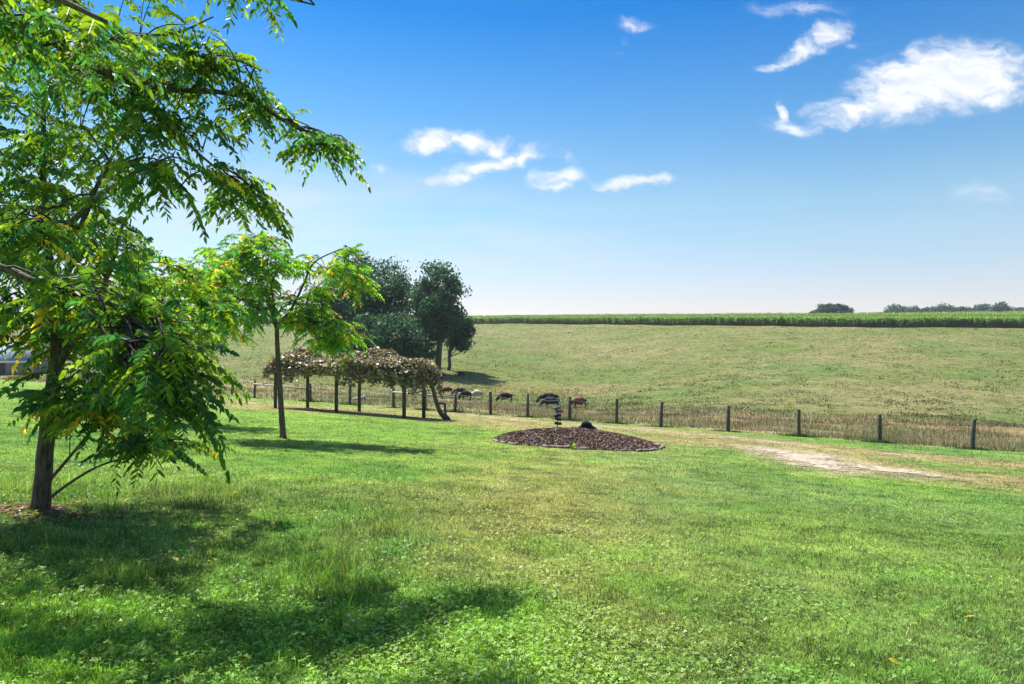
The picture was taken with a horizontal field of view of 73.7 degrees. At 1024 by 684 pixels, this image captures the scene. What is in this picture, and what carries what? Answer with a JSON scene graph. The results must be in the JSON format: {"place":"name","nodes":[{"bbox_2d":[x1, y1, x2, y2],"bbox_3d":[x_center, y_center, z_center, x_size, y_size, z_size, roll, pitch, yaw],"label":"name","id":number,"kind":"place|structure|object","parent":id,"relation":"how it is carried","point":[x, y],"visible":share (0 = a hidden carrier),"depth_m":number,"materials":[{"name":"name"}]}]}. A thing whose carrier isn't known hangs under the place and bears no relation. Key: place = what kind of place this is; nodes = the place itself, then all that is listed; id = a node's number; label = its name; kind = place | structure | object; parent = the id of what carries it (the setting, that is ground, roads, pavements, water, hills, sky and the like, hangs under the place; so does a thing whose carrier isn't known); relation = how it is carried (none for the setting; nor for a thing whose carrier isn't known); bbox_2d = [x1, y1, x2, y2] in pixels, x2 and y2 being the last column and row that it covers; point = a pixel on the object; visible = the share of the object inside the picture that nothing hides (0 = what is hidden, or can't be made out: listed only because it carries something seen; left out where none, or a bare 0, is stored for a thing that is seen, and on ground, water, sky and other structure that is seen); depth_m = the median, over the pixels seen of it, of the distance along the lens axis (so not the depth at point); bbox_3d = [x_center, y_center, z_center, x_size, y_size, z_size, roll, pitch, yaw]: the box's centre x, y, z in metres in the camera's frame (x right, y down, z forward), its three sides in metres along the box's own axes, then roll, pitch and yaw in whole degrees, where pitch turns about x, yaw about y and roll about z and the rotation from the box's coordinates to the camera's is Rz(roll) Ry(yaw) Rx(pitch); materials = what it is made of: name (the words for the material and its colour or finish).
{"place":"outdoors","nodes":[
{"label":"outdoors","id":0,"kind":"place"},
{"bbox_2d":[0,323,1023,683],"bbox_3d":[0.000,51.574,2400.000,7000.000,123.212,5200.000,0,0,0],"label":"ground","id":1,"kind":"structure","parent":0,"point":[698,349],"depth_m":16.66,"materials":[{"name":"green plant"}]},
{"bbox_2d":[0,343,69,374],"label":"barn","id":2,"kind":"structure","parent":1,"relation":"on","point":[7,364],"depth_m":97.10,"materials":[{"name":"metal"}]},
{"bbox_2d":[0,363,5,374],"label":"door","id":3,"kind":"structure","parent":2,"relation":"in","point":[2,365],"depth_m":97.04,"materials":[{"name":"grey"}]},
{"bbox_2d":[0,502,152,523],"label":"bark litter","id":4,"kind":"object","parent":1,"relation":"on","point":[25,507],"visible":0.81,"depth_m":7.47,"materials":[{"name":"brown plant"}]},
{"bbox_2d":[68,270,108,377],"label":"oak tree","id":5,"kind":"object","parent":1,"relation":"on","point":[88,346],"visible":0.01,"depth_m":84.79,"materials":[{"name":"green plant"}]},
{"bbox_2d":[0,0,255,510],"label":"walnut tree","id":6,"kind":"object","parent":1,"relation":"on","point":[58,415],"visible":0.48,"depth_m":7.38,"materials":[{"name":"green plant"}]},
{"bbox_2d":[113,245,179,309],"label":"oak tree","id":7,"kind":"object","parent":1,"relation":"on","point":[149,270],"depth_m":105.43,"materials":[{"name":"green plant"}]},
{"bbox_2d":[82,251,257,420],"bbox_3d":[-11.182,-0.134,21.986,5.792,5.434,3.715,0,0,0],"label":"walnut tree","id":8,"kind":"object","parent":1,"relation":"on","point":[171,286],"visible":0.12,"depth_m":21.58,"materials":[{"name":"green plant"}]},
{"bbox_2d":[0,0,370,484],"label":"walnut tree","id":9,"kind":"object","parent":1,"relation":"on","point":[161,361],"visible":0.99,"depth_m":5.22,"materials":[{"name":"green plant"}]},
{"bbox_2d":[173,231,384,438],"bbox_3d":[-6.095,-0.219,18.095,5.356,5.598,3.210,0,0,0],"label":"walnut tree","id":10,"kind":"object","parent":1,"relation":"on","point":[247,258],"visible":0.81,"depth_m":17.86,"materials":[{"name":"green plant"}]},
{"bbox_2d":[302,283,366,354],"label":"oak tree","id":11,"kind":"object","parent":1,"relation":"on","point":[337,305],"visible":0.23,"depth_m":99.65,"materials":[{"name":"green plant"}]},
{"bbox_2d":[261,345,450,419],"bbox_3d":[-7.682,1.956,33.647,11.030,3.563,2.877,0,0,32],"label":"vine arbor","id":12,"kind":"object","parent":1,"relation":"on","point":[386,366],"visible":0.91,"depth_m":32.17,"materials":[{"name":"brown plant"}]},
{"bbox_2d":[352,395,365,399],"bbox_3d":[-10.775,3.917,48.049,0.994,0.394,0.350,0,0,0],"label":"cow","id":13,"kind":"object","parent":1,"relation":"on","point":[364,397],"visible":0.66,"depth_m":47.99},
{"bbox_2d":[321,251,417,337],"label":"oak tree","id":14,"kind":"object","parent":1,"relation":"on","point":[392,292],"visible":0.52,"depth_m":102.10,"materials":[{"name":"green plant"}]},
{"bbox_2d":[316,310,434,359],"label":"shrub","id":15,"kind":"object","parent":1,"relation":"on","point":[399,345],"visible":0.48,"depth_m":91.95,"materials":[{"name":"green plant"}]},
{"bbox_2d":[406,332,439,360],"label":"shrub","id":16,"kind":"object","parent":1,"relation":"on","point":[433,351],"visible":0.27,"depth_m":94.28,"materials":[{"name":"green plant"}]},
{"bbox_2d":[403,259,472,370],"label":"oak tree","id":17,"kind":"object","parent":1,"relation":"on","point":[434,308],"visible":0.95,"depth_m":95.75,"materials":[{"name":"green plant"}]},
{"bbox_2d":[438,386,452,393],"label":"cow","id":18,"kind":"object","parent":1,"relation":"on","point":[447,389],"visible":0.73,"depth_m":76.44},
{"bbox_2d":[452,388,465,393],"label":"cow","id":19,"kind":"object","parent":1,"relation":"on","point":[457,390],"visible":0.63,"depth_m":77.74},
{"bbox_2d":[443,307,478,369],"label":"oak tree","id":20,"kind":"object","parent":1,"relation":"on","point":[459,342],"visible":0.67,"depth_m":99.22,"materials":[{"name":"green plant"}]},
{"bbox_2d":[458,390,471,400],"bbox_3d":[-4.418,5.034,64.054,1.318,0.970,0.612,0,0,8],"label":"cow","id":21,"kind":"object","parent":1,"relation":"on","point":[465,393],"visible":0.84,"depth_m":63.87},
{"bbox_2d":[469,390,482,399],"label":"cow","id":22,"kind":"object","parent":1,"relation":"on","point":[478,393],"visible":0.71,"depth_m":69.93},
{"bbox_2d":[7,497,991,670],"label":"clover flowers","id":23,"kind":"object","parent":1,"relation":"on","point":[556,651],"visible":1,"depth_m":4.93,"materials":[{"name":"white plant"}]},
{"bbox_2d":[496,393,512,401],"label":"cow","id":24,"kind":"object","parent":1,"relation":"on","point":[505,395],"visible":0.85,"depth_m":69.08},
{"bbox_2d":[0,385,1023,541],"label":"lawn grass","id":25,"kind":"structure","parent":1,"relation":"on","point":[174,486],"depth_m":12.02,"materials":[{"name":"green plant"}]},
{"bbox_2d":[0,322,1023,426],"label":"pasture grass","id":26,"kind":"structure","parent":1,"relation":"on","point":[735,405],"depth_m":83.08,"materials":[{"name":"green plant"}]},
{"bbox_2d":[0,456,1023,683],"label":"clover patch","id":27,"kind":"object","parent":1,"relation":"on","point":[493,642],"visible":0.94,"depth_m":4.60,"materials":[{"name":"green plant"}]},
{"bbox_2d":[26,310,1023,327],"bbox_3d":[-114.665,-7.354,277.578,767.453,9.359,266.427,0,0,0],"label":"corn field","id":28,"kind":"structure","parent":1,"relation":"on","point":[1003,319],"depth_m":166.30,"materials":[{"name":"green plant"}]},
{"bbox_2d":[97,386,993,450],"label":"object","id":29,"kind":"object","parent":1,"relation":"on","point":[874,440],"visible":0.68,"depth_m":34.31,"materials":[{"name":"green plant"}]},
{"bbox_2d":[536,393,557,403],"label":"cow","id":30,"kind":"object","parent":1,"relation":"on","point":[544,395],"visible":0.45,"depth_m":71.22},
{"bbox_2d":[539,397,559,407],"bbox_3d":[3.350,5.385,60.761,1.900,1.028,0.612,0,0,12],"label":"cow","id":31,"kind":"object","parent":1,"relation":"on","point":[550,400],"visible":0.88,"depth_m":60.58},
{"bbox_2d":[90,371,1023,449],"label":"post fence","id":32,"kind":"object","parent":1,"relation":"on","point":[880,424],"visible":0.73,"depth_m":34.22,"materials":[{"name":"wood"}]},
{"bbox_2d":[491,427,666,451],"bbox_3d":[2.050,3.084,21.300,6.048,0.890,5.520,0,0,0],"label":"mulch bed","id":33,"kind":"object","parent":1,"relation":"on","point":[582,438],"visible":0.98,"depth_m":19.89,"materials":[{"name":"brown wood"}]},
{"bbox_2d":[553,406,562,426],"bbox_3d":[1.572,2.734,23.433,0.382,1.056,0.069,0,0,-14],"label":"signpost","id":34,"kind":"object","parent":33,"relation":"on","point":[556,416],"visible":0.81,"depth_m":23.41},
{"bbox_2d":[578,421,596,429],"bbox_3d":[2.485,2.787,22.594,0.658,0.386,0.288,0,0,15],"label":"rock pile","id":35,"kind":"object","parent":33,"relation":"on","point":[586,424],"visible":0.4,"depth_m":22.48,"materials":[{"name":"black stone"}]},
{"bbox_2d":[571,397,587,408],"bbox_3d":[5.894,5.449,61.028,1.708,1.141,0.612,0,0,10],"label":"cow","id":36,"kind":"object","parent":1,"relation":"on","point":[578,400],"visible":0.83,"depth_m":60.80},
{"bbox_2d":[809,302,854,313],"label":"oak tree","id":37,"kind":"object","parent":1,"relation":"on","point":[828,308],"visible":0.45,"depth_m":326.72,"materials":[{"name":"green plant"}]},
{"bbox_2d":[878,309,901,313],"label":"oak tree","id":38,"kind":"object","parent":1,"relation":"on","point":[892,310],"depth_m":427.92,"materials":[{"name":"green plant"}]},
{"bbox_2d":[884,303,928,312],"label":"oak tree","id":39,"kind":"object","parent":1,"relation":"on","point":[899,307],"visible":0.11,"depth_m":444.59,"materials":[{"name":"green wood"}]},
{"bbox_2d":[907,305,918,311],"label":"oak tree","id":40,"kind":"object","parent":1,"relation":"on","point":[915,307],"visible":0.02,"depth_m":455.41,"materials":[{"name":"green plant"}]},
{"bbox_2d":[920,302,969,313],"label":"oak tree","id":41,"kind":"object","parent":1,"relation":"on","point":[943,308],"visible":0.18,"depth_m":423.95,"materials":[{"name":"green plant"}]},
{"bbox_2d":[964,306,977,311],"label":"oak tree","id":42,"kind":"object","parent":1,"relation":"on","point":[967,309],"visible":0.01,"depth_m":437.36,"materials":[{"name":"green plant"}]},
{"bbox_2d":[956,303,1001,311],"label":"oak tree","id":43,"kind":"object","parent":1,"relation":"on","point":[983,306],"depth_m":448.72,"materials":[{"name":"green plant"}]},
{"bbox_2d":[973,301,1023,312],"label":"oak tree","id":44,"kind":"object","parent":1,"relation":"on","point":[1000,306],"visible":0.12,"depth_m":425.94,"materials":[{"name":"green plant"}]},
{"bbox_2d":[0,376,1023,451],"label":"tall dry grass","id":45,"kind":"structure","parent":0,"point":[953,439],"depth_m":44.80,"materials":[{"name":"plant"}]},
{"bbox_2d":[0,0,1023,316],"label":"sky","id":46,"kind":"structure","parent":0,"point":[574,157],"materials":[{"name":"blue"}]},
{"bbox_2d":[239,405,959,476],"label":"gravel path","id":47,"kind":"structure","parent":0,"point":[806,458],"depth_m":18.96,"materials":[{"name":"beige gravel"}]}
]}

